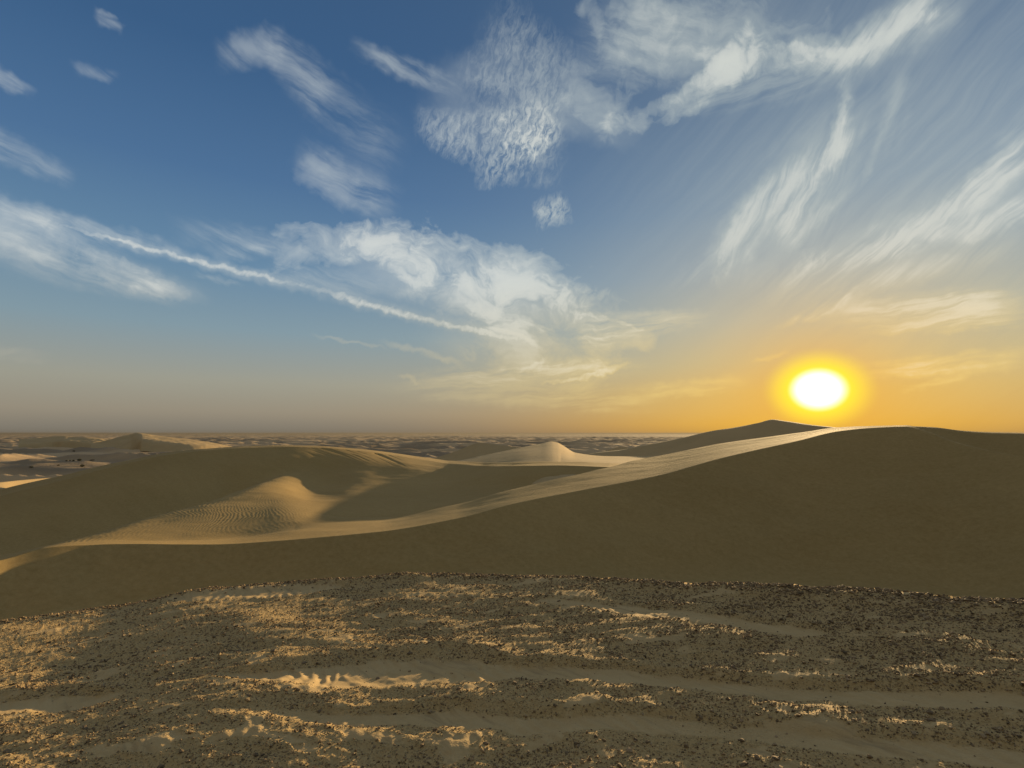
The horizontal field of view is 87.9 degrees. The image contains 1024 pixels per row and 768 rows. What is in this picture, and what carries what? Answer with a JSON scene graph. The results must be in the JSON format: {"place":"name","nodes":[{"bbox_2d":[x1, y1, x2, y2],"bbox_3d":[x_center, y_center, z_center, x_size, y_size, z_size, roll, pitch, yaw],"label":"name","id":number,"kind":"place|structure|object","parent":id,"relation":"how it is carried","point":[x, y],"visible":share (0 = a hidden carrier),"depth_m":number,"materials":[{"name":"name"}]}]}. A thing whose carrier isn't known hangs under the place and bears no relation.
{"place":"outdoors","nodes":[
{"label":"outdoors","id":0,"kind":"place"},
{"bbox_2d":[0,478,47,488],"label":"sand dune","id":1,"kind":"structure","parent":0,"point":[7,484],"depth_m":48.20,"materials":[{"name":"beige sand"}]},
{"bbox_2d":[18,436,109,447],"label":"sand dune","id":2,"kind":"structure","parent":0,"point":[65,441],"depth_m":400.12,"materials":[{"name":"beige sand"}]},
{"bbox_2d":[91,433,231,451],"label":"sand dune","id":3,"kind":"structure","parent":0,"point":[146,442],"depth_m":318.65,"materials":[{"name":"beige sand"}]},
{"bbox_2d":[0,445,618,555],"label":"sand dune","id":4,"kind":"structure","parent":0,"point":[186,487],"depth_m":36.30,"materials":[{"name":"beige sand"}]},
{"bbox_2d":[0,434,695,521],"bbox_3d":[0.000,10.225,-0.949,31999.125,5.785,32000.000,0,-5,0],"label":"desert plain","id":5,"kind":"structure","parent":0,"point":[16,462],"depth_m":483.55,"materials":[{"name":"beige sand"}]},
{"bbox_2d":[433,443,520,460],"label":"sand dune","id":6,"kind":"structure","parent":0,"point":[475,450],"depth_m":166.61,"materials":[{"name":"beige sand"}]},
{"bbox_2d":[0,571,1023,767],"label":"gravel ground","id":7,"kind":"structure","parent":0,"point":[452,747],"depth_m":4.01,"materials":[{"name":"brown gravel"}]},
{"bbox_2d":[740,761,747,766],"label":"stone","id":8,"kind":"object","parent":7,"relation":"on","point":[743,763],"visible":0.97,"depth_m":2.88,"materials":[{"name":"grey stone"}]},
{"bbox_2d":[0,425,1023,619],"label":"sand dune","id":9,"kind":"structure","parent":0,"point":[901,508],"depth_m":16.62,"materials":[{"name":"beige sand"}]},
{"bbox_2d":[0,0,1023,433],"label":"sky","id":10,"kind":"structure","parent":0,"point":[217,216],"materials":[{"name":"blue"}]},
{"bbox_2d":[459,441,653,483],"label":"sand dune","id":11,"kind":"structure","parent":0,"point":[550,451],"depth_m":67.83,"materials":[{"name":"beige sand"}]},
{"bbox_2d":[602,447,627,451],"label":"sand dune","id":12,"kind":"structure","parent":0,"point":[617,448],"depth_m":193.48,"materials":[{"name":"beige sand"}]},
{"bbox_2d":[587,419,834,455],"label":"sand dune","id":13,"kind":"structure","parent":0,"point":[770,428],"depth_m":137.41,"materials":[{"name":"beige sand"}]},
{"bbox_2d":[914,426,1023,456],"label":"sand dune","id":14,"kind":"structure","parent":0,"point":[1007,443],"depth_m":31.79,"materials":[{"name":"beige sand"}]}
]}

